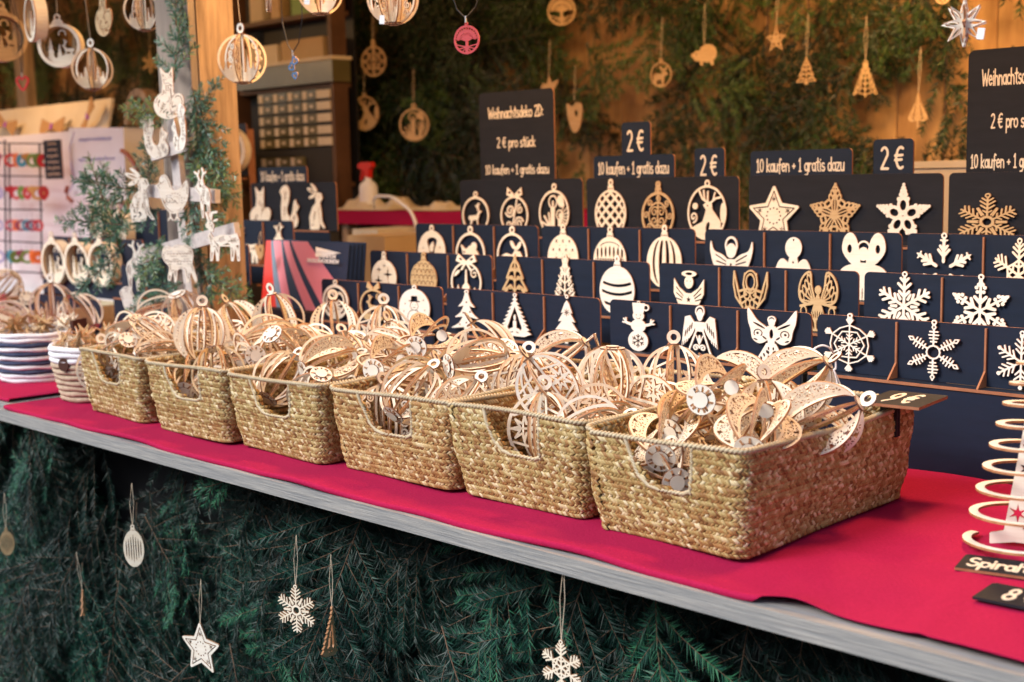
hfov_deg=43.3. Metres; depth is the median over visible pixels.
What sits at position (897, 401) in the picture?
price sign
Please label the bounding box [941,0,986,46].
folded star
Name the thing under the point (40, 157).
earring
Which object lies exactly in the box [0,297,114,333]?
tray
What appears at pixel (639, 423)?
cage ball
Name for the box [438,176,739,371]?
display rack
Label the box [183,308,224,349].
cage ball
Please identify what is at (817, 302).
angel ornament
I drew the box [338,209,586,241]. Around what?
work table
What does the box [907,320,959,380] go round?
snowflake ornament
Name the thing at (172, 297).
cage ball
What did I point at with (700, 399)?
cage ball
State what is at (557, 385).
cage ball
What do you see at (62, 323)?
star
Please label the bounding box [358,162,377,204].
spray bottle
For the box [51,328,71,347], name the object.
star
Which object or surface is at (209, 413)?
woven basket
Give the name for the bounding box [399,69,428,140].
round ornament
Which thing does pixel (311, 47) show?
paper box
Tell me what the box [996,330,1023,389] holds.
snowflake ornament
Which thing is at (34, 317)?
star
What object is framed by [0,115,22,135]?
bow tie
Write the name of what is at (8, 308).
cage ball
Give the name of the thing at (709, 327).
angel ornament
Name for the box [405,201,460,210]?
crumpled cloth
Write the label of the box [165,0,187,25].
fir sprig
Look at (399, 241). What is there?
carton
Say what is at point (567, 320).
tree ornament
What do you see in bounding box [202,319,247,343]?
cage ball
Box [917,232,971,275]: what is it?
snowflake ornament
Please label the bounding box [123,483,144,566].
oval ornament
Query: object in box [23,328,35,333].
star
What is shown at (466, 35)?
necklace
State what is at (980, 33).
price tag
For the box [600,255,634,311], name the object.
banded bauble
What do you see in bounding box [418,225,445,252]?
santa ornament
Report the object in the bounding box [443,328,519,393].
cage ball
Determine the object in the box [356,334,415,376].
cage ball
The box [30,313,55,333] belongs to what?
star
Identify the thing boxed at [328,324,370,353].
cage ball
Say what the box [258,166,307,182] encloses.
price sign
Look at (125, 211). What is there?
fir sprig
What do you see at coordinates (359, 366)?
cage ball
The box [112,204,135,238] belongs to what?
framed bauble
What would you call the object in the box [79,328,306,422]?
woven basket
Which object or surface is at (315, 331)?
cage ball
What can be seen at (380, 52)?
round ornament
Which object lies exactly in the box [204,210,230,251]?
fir sprig
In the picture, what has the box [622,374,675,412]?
cage ball
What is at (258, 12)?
carton
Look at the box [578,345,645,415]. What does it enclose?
cage ball
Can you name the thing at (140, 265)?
fir sprig
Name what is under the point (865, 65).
tree ornament
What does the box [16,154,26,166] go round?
earring
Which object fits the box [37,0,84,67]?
framed bauble
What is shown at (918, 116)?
tree ornament
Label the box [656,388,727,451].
cage ball
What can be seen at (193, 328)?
cage ball
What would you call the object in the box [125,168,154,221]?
rabbit ornament
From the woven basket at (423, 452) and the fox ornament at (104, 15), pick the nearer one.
the woven basket at (423, 452)
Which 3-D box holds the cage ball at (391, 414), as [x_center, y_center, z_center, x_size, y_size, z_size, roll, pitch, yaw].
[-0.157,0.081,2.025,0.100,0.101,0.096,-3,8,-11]
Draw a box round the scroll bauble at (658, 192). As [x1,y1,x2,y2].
[641,181,674,227]
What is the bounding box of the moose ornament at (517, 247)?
[497,226,527,256]
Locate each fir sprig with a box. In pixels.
[53,198,130,256]
[67,243,126,298]
[70,166,138,210]
[75,155,131,246]
[117,94,171,128]
[117,207,160,234]
[125,278,182,314]
[130,133,159,183]
[132,260,173,286]
[133,235,165,292]
[149,265,173,314]
[152,3,199,81]
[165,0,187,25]
[174,196,213,253]
[178,113,216,186]
[184,87,219,149]
[187,75,225,125]
[190,145,231,204]
[192,248,222,308]
[193,476,229,509]
[195,117,232,179]
[197,183,231,227]
[200,152,243,210]
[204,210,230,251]
[205,266,255,310]
[214,214,240,258]
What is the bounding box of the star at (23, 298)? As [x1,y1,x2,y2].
[5,285,44,312]
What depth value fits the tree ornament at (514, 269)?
2.79 m
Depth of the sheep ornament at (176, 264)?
2.96 m
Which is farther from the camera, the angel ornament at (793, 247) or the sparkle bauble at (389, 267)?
the sparkle bauble at (389, 267)
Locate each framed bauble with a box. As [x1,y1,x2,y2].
[0,1,27,61]
[24,0,47,41]
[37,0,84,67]
[41,231,67,283]
[64,232,91,284]
[88,233,121,285]
[89,197,111,237]
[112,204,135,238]
[239,130,250,170]
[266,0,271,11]
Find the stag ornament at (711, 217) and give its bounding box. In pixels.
[687,180,726,239]
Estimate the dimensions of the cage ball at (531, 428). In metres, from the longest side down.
0.132 x 0.108 x 0.096 m
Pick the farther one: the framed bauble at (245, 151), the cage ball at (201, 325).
the framed bauble at (245, 151)
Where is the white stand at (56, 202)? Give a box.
[0,128,165,300]
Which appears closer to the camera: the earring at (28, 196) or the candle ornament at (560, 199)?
the candle ornament at (560, 199)
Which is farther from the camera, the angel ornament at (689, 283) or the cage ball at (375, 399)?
the angel ornament at (689, 283)
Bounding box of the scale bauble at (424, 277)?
[410,252,437,286]
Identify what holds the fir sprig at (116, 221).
attached to the lath trellis
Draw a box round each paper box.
[245,44,281,65]
[281,36,327,60]
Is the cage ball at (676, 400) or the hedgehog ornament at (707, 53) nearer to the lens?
the cage ball at (676, 400)
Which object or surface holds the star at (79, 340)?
in the jute basket at (63, 360)
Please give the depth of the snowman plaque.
2.81 m
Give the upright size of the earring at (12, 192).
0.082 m
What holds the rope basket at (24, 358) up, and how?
on the tablecloth at (8, 390)
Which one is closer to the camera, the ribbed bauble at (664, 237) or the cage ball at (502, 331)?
the cage ball at (502, 331)
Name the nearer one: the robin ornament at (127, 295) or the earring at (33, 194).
the robin ornament at (127, 295)
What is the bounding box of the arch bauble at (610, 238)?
[594,226,626,260]
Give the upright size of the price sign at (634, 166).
0.066 m
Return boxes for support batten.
[10,0,36,107]
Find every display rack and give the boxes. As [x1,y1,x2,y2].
[8,209,167,335]
[113,182,339,334]
[313,178,583,347]
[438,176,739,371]
[607,173,943,390]
[807,172,1023,484]
[914,160,1019,390]
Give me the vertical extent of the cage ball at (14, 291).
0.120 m
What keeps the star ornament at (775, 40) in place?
hanging from the fir wall foliage at (432, 30)
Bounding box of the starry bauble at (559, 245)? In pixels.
[548,224,578,258]
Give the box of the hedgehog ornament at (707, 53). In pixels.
[691,6,716,65]
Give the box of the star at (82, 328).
[72,323,95,335]
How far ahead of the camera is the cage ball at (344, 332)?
2.35 m
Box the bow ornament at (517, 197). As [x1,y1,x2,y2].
[500,187,528,224]
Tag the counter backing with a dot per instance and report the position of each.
(126, 471)
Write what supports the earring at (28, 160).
hanging from the earring rack at (10, 209)
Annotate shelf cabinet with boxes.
[232,0,362,285]
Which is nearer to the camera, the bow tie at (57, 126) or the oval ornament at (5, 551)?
the oval ornament at (5, 551)
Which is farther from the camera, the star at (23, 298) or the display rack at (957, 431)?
the star at (23, 298)
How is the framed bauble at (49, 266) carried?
on the display rack at (146, 236)
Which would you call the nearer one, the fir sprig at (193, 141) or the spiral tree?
the spiral tree
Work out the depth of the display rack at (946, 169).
2.89 m
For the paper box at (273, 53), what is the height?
0.076 m
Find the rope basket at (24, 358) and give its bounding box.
[0,318,89,382]
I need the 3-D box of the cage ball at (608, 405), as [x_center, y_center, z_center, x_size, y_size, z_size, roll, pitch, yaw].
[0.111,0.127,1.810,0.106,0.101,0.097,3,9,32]
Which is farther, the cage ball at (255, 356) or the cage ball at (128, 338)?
the cage ball at (128, 338)
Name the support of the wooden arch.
on the white stand at (56, 202)
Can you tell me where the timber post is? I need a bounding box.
[154,0,247,330]
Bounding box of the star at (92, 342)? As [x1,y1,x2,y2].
[83,334,102,346]
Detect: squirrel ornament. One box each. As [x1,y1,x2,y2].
[140,114,168,158]
[171,103,186,150]
[280,185,299,227]
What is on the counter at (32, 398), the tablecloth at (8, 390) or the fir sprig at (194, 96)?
the tablecloth at (8, 390)
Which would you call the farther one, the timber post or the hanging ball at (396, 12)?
the timber post
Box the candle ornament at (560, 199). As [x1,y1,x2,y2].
[539,183,569,227]
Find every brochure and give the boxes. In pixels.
[262,240,350,310]
[271,240,354,280]
[281,240,358,280]
[292,240,362,280]
[302,240,366,281]
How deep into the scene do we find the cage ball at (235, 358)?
2.48 m
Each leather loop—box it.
[64,186,73,202]
[69,132,74,190]
[120,148,139,170]
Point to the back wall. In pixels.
(1002, 26)
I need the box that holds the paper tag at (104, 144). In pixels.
[68,127,126,199]
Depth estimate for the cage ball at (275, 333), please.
2.42 m
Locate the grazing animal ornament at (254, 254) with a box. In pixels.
[244,227,258,262]
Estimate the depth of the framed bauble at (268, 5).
2.74 m
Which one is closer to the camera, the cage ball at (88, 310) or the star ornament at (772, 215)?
the star ornament at (772, 215)
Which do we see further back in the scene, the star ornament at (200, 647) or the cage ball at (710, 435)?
the star ornament at (200, 647)
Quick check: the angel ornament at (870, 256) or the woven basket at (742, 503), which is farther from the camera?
the angel ornament at (870, 256)
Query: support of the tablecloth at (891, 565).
on the counter at (904, 650)
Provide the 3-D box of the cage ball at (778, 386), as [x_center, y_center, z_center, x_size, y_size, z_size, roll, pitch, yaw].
[0.340,0.093,1.720,0.104,0.126,0.092,3,-12,-26]
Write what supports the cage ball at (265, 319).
in the woven basket at (127, 395)
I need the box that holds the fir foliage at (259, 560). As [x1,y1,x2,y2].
[0,420,951,681]
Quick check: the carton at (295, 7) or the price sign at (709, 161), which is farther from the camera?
the carton at (295, 7)
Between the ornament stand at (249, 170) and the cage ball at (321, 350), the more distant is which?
the ornament stand at (249, 170)
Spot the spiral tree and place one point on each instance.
(1013, 531)
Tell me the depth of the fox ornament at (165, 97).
2.92 m
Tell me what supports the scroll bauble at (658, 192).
on the display rack at (541, 303)
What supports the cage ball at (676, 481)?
in the woven basket at (742, 503)
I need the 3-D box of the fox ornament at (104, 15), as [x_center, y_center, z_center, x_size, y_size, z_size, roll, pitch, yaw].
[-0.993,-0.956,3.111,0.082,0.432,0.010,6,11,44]
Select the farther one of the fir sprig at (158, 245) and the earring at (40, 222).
the earring at (40, 222)
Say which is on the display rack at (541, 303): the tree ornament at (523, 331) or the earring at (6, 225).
the tree ornament at (523, 331)
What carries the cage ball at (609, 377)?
in the woven basket at (554, 476)
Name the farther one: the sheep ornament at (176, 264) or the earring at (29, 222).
the earring at (29, 222)
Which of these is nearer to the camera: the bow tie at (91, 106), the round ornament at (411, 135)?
the round ornament at (411, 135)
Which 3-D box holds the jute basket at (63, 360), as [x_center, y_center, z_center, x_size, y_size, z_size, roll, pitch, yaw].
[-0.904,0.061,2.829,0.212,0.123,0.209,6,11,44]
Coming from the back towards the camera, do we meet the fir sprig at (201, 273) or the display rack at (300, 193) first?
the display rack at (300, 193)
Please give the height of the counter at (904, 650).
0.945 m
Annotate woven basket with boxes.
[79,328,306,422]
[145,336,390,442]
[227,344,501,463]
[329,358,616,489]
[446,366,760,518]
[585,384,913,558]
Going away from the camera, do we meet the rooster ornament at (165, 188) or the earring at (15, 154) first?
the rooster ornament at (165, 188)
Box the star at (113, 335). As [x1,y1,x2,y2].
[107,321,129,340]
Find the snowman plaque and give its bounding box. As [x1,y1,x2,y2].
[399,285,430,321]
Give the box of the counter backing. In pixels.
[0,422,936,681]
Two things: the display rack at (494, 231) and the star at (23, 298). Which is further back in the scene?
the star at (23, 298)
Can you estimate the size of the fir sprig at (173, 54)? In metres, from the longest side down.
0.193 x 0.146 x 0.055 m
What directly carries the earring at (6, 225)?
hanging from the earring rack at (10, 209)
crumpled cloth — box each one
[338,195,420,209]
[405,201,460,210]
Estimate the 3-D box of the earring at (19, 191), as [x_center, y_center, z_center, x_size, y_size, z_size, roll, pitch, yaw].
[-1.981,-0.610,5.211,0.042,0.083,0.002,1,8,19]
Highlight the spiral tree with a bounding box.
[962,342,1023,555]
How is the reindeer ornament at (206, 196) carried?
hanging from the lath trellis
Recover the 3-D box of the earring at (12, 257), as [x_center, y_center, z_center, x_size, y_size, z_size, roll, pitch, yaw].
[-2.041,-0.360,5.311,0.053,0.080,0.003,-4,8,-17]
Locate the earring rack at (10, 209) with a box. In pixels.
[0,140,42,277]
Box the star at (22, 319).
[7,311,28,333]
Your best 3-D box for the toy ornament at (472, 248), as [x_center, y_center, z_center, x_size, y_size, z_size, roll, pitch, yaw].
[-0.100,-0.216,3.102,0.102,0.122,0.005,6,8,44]
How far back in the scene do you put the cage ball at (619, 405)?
1.88 m
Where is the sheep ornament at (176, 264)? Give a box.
[162,245,197,282]
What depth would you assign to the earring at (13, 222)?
5.28 m
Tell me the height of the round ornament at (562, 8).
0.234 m
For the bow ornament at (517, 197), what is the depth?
3.20 m
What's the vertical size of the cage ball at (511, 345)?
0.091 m
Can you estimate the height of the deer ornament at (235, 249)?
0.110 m
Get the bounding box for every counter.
[0,291,60,407]
[0,408,1023,681]
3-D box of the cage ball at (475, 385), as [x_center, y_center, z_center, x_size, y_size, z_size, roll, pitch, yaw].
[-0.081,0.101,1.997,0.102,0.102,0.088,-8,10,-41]
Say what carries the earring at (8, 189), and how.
hanging from the earring rack at (10, 209)
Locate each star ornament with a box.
[142,47,157,73]
[182,580,219,672]
[749,186,799,230]
[766,0,786,50]
[810,183,860,231]
[876,183,930,234]
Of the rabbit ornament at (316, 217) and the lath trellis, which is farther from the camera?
the rabbit ornament at (316, 217)
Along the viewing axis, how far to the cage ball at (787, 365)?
1.78 m
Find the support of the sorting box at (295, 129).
on the shelf cabinet
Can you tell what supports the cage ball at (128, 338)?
in the woven basket at (127, 395)
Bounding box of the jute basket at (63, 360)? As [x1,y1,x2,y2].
[48,338,133,402]
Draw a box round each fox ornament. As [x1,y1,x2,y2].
[95,0,112,35]
[154,67,183,118]
[250,187,270,219]
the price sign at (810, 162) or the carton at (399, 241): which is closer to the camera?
the price sign at (810, 162)
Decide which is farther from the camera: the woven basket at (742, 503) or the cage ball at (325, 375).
the cage ball at (325, 375)
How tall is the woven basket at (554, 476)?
0.143 m
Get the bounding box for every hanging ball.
[71,0,112,90]
[123,0,155,31]
[217,3,266,84]
[299,0,341,15]
[367,0,418,25]
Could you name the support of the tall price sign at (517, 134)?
attached to the display rack at (494, 231)
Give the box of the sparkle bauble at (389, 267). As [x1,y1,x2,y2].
[372,251,396,283]
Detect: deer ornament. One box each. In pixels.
[126,240,144,290]
[205,211,240,260]
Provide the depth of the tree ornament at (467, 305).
2.69 m
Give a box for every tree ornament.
[76,552,87,615]
[321,554,337,656]
[452,290,480,332]
[502,254,527,292]
[502,293,531,336]
[555,254,575,295]
[555,294,579,343]
[796,14,816,84]
[853,16,877,96]
[908,49,927,127]
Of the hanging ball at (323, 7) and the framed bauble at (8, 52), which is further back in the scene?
the framed bauble at (8, 52)
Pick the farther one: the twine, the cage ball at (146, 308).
the cage ball at (146, 308)
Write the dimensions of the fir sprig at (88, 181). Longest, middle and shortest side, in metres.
0.183 x 0.113 x 0.040 m
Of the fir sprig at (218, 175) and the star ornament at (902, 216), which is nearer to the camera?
the star ornament at (902, 216)
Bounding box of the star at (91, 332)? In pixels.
[79,327,95,344]
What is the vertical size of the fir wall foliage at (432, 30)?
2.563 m
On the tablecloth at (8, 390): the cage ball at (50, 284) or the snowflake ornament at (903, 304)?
the cage ball at (50, 284)
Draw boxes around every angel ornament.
[674,271,704,304]
[681,306,718,356]
[710,236,753,265]
[733,270,768,308]
[747,307,797,361]
[776,237,810,268]
[798,271,838,330]
[841,232,886,299]
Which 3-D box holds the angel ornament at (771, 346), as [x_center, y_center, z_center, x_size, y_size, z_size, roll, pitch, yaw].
[0.438,-0.007,2.173,0.098,0.094,0.003,6,9,44]
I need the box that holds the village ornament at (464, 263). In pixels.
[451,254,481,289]
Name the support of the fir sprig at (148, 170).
attached to the lath trellis
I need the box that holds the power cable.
[372,194,416,230]
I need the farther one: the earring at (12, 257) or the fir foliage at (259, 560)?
the earring at (12, 257)
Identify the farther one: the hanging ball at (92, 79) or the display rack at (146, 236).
the display rack at (146, 236)
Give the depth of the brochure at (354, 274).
3.14 m
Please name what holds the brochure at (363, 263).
on the brochure stand at (277, 311)
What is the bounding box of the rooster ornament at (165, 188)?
[156,175,188,220]
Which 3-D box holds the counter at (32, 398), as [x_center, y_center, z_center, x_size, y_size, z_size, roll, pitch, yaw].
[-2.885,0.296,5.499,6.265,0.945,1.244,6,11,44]
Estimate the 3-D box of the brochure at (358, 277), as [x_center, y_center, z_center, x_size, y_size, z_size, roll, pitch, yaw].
[-0.498,-0.167,3.263,0.347,0.172,0.014,6,3,44]
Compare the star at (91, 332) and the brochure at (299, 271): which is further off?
the brochure at (299, 271)
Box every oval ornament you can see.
[0,493,14,554]
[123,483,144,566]
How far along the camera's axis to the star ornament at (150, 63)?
6.20 m
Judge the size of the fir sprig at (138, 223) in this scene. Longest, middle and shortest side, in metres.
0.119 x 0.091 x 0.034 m
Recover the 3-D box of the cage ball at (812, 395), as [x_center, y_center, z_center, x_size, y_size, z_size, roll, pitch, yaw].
[0.398,0.102,1.664,0.107,0.106,0.103,-4,8,-17]
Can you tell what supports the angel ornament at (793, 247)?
on the display rack at (822, 254)
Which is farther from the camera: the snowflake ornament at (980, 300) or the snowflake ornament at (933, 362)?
the snowflake ornament at (980, 300)
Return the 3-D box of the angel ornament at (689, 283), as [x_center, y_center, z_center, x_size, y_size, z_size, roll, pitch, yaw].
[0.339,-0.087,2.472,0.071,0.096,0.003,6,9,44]
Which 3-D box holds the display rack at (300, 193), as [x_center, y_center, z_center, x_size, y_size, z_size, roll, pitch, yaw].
[-0.821,-0.224,3.704,0.429,0.447,0.491,6,11,44]
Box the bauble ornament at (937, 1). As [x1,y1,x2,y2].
[935,0,948,3]
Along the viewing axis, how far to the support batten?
6.29 m
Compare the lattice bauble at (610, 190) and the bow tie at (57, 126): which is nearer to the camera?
the lattice bauble at (610, 190)
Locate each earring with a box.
[0,187,3,198]
[0,250,4,262]
[4,151,14,166]
[4,183,16,199]
[5,216,15,230]
[7,249,12,263]
[10,244,20,262]
[11,180,19,199]
[12,147,18,167]
[12,213,19,230]
[15,249,26,263]
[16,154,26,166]
[16,219,26,230]
[17,186,23,199]
[20,147,32,166]
[20,244,30,263]
[22,213,32,230]
[23,181,30,199]
[26,220,38,230]
[27,147,35,167]
[27,180,37,199]
[29,244,33,263]
[31,181,44,199]
[31,244,40,263]
[33,148,43,167]
[33,215,43,230]
[37,147,44,167]
[38,186,48,199]
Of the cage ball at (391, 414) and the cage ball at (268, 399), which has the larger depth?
the cage ball at (268, 399)
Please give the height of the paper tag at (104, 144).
0.274 m
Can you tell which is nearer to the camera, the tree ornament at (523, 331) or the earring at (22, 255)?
the tree ornament at (523, 331)
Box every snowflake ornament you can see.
[278,535,315,632]
[542,575,581,681]
[824,313,875,371]
[878,271,930,320]
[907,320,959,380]
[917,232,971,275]
[952,274,1009,326]
[958,193,1016,234]
[993,238,1023,277]
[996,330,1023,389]
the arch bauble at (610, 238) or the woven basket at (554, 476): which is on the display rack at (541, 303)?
the arch bauble at (610, 238)
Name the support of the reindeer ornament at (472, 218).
on the display rack at (494, 231)
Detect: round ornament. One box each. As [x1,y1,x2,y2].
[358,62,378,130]
[361,15,385,76]
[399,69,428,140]
[547,0,575,25]
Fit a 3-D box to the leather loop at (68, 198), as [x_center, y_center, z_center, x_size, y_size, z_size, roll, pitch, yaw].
[-1.696,-0.561,4.936,0.055,0.066,0.016,6,11,44]
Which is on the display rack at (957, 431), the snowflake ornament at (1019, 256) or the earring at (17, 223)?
the snowflake ornament at (1019, 256)
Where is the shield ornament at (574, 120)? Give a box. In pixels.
[566,65,582,132]
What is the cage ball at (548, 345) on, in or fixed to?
in the woven basket at (423, 452)
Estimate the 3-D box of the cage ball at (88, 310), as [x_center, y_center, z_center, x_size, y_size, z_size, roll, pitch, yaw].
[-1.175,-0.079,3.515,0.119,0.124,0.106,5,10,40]
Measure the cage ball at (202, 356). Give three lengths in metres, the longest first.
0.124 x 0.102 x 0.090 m
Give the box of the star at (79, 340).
[67,326,91,347]
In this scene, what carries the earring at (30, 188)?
hanging from the earring rack at (10, 209)
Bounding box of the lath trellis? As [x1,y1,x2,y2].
[136,111,240,329]
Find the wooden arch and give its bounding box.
[124,88,159,124]
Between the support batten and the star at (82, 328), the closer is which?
the star at (82, 328)
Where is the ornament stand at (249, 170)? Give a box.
[238,123,260,285]
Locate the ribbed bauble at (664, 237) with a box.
[647,225,681,286]
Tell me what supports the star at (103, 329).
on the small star
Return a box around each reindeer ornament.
[194,167,210,217]
[462,191,489,224]
[650,23,671,86]
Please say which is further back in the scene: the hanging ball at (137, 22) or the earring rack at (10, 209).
the earring rack at (10, 209)
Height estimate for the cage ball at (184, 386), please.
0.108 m
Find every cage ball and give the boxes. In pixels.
[0,269,23,304]
[0,300,29,327]
[29,273,74,321]
[57,289,102,329]
[75,333,118,388]
[98,330,143,375]
[104,310,155,343]
[125,330,178,356]
[128,311,178,356]
[135,289,182,331]
[158,315,202,352]
[161,290,208,331]
[167,354,208,397]
[173,295,229,362]
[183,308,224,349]
[189,365,227,397]
[191,345,244,393]
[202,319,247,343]
[209,340,261,368]
[213,294,264,345]
[221,332,270,366]
[240,314,305,359]
[246,316,291,342]
[252,283,304,342]
[252,347,303,406]
[259,322,312,362]
[268,318,317,354]
[286,323,340,358]
[286,365,339,403]
[297,334,367,382]
[310,289,359,342]
[326,323,375,379]
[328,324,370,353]
[347,349,391,374]
[354,326,416,371]
[355,293,408,357]
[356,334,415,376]
[362,371,409,435]
[372,311,423,366]
[374,355,447,407]
[380,359,441,424]
[398,312,459,370]
[415,350,479,396]
[416,346,453,366]
[420,378,459,399]
[430,370,487,399]
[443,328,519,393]
[458,312,516,377]
[469,338,520,387]
[486,377,496,389]
[491,341,553,389]
[507,374,576,456]
[515,346,584,418]
[529,376,605,426]
[532,363,576,380]
[533,330,596,373]
[557,395,636,419]
[560,383,642,418]
[576,333,640,400]
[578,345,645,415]
[604,376,661,416]
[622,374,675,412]
[628,398,700,476]
[640,435,689,491]
[641,330,702,402]
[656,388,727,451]
[675,353,755,432]
[684,410,758,450]
[697,427,754,448]
[698,350,777,421]
[714,387,801,450]
[733,364,804,443]
[751,406,769,442]
[756,346,842,420]
[766,381,827,431]
[779,381,876,455]
[790,404,853,433]
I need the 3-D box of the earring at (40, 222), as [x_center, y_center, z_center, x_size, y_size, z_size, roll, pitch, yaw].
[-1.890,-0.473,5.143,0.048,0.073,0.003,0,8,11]
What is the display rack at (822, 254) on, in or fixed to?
on the tablecloth at (891, 565)
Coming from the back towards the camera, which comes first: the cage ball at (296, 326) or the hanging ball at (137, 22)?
the hanging ball at (137, 22)
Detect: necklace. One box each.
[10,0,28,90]
[281,4,302,79]
[453,0,479,53]
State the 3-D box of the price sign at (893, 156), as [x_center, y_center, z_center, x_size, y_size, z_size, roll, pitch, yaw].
[0.740,-0.351,2.502,0.084,0.080,0.005,6,11,44]
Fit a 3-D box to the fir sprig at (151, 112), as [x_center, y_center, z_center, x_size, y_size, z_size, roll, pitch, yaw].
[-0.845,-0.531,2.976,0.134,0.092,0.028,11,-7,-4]
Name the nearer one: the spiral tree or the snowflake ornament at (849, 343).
the spiral tree
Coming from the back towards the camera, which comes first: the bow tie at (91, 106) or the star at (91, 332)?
the bow tie at (91, 106)
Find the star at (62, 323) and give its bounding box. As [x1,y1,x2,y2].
[52,311,69,330]
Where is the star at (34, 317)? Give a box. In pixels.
[26,308,45,325]
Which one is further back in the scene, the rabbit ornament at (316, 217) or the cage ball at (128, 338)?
the rabbit ornament at (316, 217)
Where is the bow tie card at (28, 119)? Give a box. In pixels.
[0,98,114,136]
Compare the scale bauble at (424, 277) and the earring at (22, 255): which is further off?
the earring at (22, 255)
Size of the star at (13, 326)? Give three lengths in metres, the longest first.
0.058 x 0.052 x 0.048 m
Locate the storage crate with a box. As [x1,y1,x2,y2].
[236,55,351,90]
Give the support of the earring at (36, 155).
hanging from the earring rack at (10, 209)
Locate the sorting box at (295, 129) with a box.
[258,87,333,181]
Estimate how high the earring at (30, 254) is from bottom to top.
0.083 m
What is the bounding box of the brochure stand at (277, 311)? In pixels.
[257,306,321,323]
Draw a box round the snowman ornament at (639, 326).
[622,301,655,350]
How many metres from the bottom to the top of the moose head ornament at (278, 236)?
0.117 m
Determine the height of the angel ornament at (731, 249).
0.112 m
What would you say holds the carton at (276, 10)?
on the shelf cabinet
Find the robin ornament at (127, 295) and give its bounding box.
[119,286,141,313]
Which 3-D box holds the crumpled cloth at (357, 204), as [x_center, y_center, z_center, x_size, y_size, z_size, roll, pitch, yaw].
[-0.507,-0.536,4.907,0.319,0.068,0.200,6,11,44]
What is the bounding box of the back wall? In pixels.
[0,0,1023,372]
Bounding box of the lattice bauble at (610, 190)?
[595,179,626,226]
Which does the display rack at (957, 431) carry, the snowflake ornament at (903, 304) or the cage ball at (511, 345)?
the snowflake ornament at (903, 304)
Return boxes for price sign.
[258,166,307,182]
[479,88,555,179]
[594,154,675,177]
[622,121,651,154]
[694,148,725,176]
[751,148,852,175]
[865,390,947,436]
[873,138,914,173]
[954,554,1023,578]
[966,46,1023,172]
[972,583,1023,609]
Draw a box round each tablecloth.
[0,294,58,401]
[3,397,1023,661]
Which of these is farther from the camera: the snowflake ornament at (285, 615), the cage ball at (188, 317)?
the cage ball at (188, 317)
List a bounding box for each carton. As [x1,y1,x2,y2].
[249,0,270,21]
[271,0,290,18]
[291,0,315,15]
[347,232,416,281]
[352,226,415,234]
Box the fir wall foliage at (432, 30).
[0,0,1023,373]
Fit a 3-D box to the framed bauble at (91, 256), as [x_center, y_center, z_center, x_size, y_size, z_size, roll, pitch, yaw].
[-1.263,-0.253,4.002,0.138,0.165,0.035,5,10,40]
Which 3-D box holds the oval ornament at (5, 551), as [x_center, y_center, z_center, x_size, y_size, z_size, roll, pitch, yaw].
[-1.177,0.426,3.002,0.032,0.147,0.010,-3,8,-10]
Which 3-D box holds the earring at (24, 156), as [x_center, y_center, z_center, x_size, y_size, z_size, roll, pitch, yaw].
[-1.933,-0.733,5.146,0.050,0.082,0.002,-6,9,-30]
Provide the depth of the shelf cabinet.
5.11 m
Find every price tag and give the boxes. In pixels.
[379,15,384,23]
[976,28,984,38]
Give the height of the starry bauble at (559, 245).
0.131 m
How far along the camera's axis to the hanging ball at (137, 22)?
3.10 m
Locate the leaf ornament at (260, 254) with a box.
[255,231,263,258]
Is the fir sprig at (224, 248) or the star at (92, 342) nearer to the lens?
the star at (92, 342)
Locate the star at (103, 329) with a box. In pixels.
[94,321,113,343]
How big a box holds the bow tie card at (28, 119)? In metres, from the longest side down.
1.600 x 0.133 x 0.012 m
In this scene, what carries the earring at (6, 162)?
hanging from the earring rack at (10, 209)
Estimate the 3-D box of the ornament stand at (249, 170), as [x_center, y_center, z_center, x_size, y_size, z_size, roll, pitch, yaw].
[-0.997,-0.025,4.695,0.209,1.506,0.080,6,11,44]
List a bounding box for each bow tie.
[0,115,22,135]
[39,117,71,133]
[81,91,94,127]
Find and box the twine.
[813,344,840,383]
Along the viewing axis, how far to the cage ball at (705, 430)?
1.80 m
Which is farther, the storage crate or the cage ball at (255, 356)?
the storage crate
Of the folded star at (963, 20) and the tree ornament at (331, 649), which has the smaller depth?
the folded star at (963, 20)
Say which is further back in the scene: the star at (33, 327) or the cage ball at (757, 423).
the star at (33, 327)
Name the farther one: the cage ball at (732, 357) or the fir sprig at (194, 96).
the fir sprig at (194, 96)
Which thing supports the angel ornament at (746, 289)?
on the display rack at (822, 254)
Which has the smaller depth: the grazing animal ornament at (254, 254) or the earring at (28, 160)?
the grazing animal ornament at (254, 254)
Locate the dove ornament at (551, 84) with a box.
[541,41,558,88]
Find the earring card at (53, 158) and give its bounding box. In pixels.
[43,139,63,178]
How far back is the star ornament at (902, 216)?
2.47 m
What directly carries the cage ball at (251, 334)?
in the woven basket at (209, 413)
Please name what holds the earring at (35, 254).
hanging from the earring rack at (10, 209)
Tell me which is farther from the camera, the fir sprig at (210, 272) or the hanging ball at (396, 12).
the fir sprig at (210, 272)
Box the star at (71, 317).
[60,311,78,330]
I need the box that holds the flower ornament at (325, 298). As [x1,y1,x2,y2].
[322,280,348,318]
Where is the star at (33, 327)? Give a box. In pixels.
[28,322,49,333]
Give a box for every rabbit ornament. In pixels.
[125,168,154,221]
[307,184,325,229]
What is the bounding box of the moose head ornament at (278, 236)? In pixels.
[274,223,283,239]
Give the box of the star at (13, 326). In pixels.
[2,314,24,333]
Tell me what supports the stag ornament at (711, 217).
on the display rack at (541, 303)
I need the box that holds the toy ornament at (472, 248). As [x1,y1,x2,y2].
[456,226,485,254]

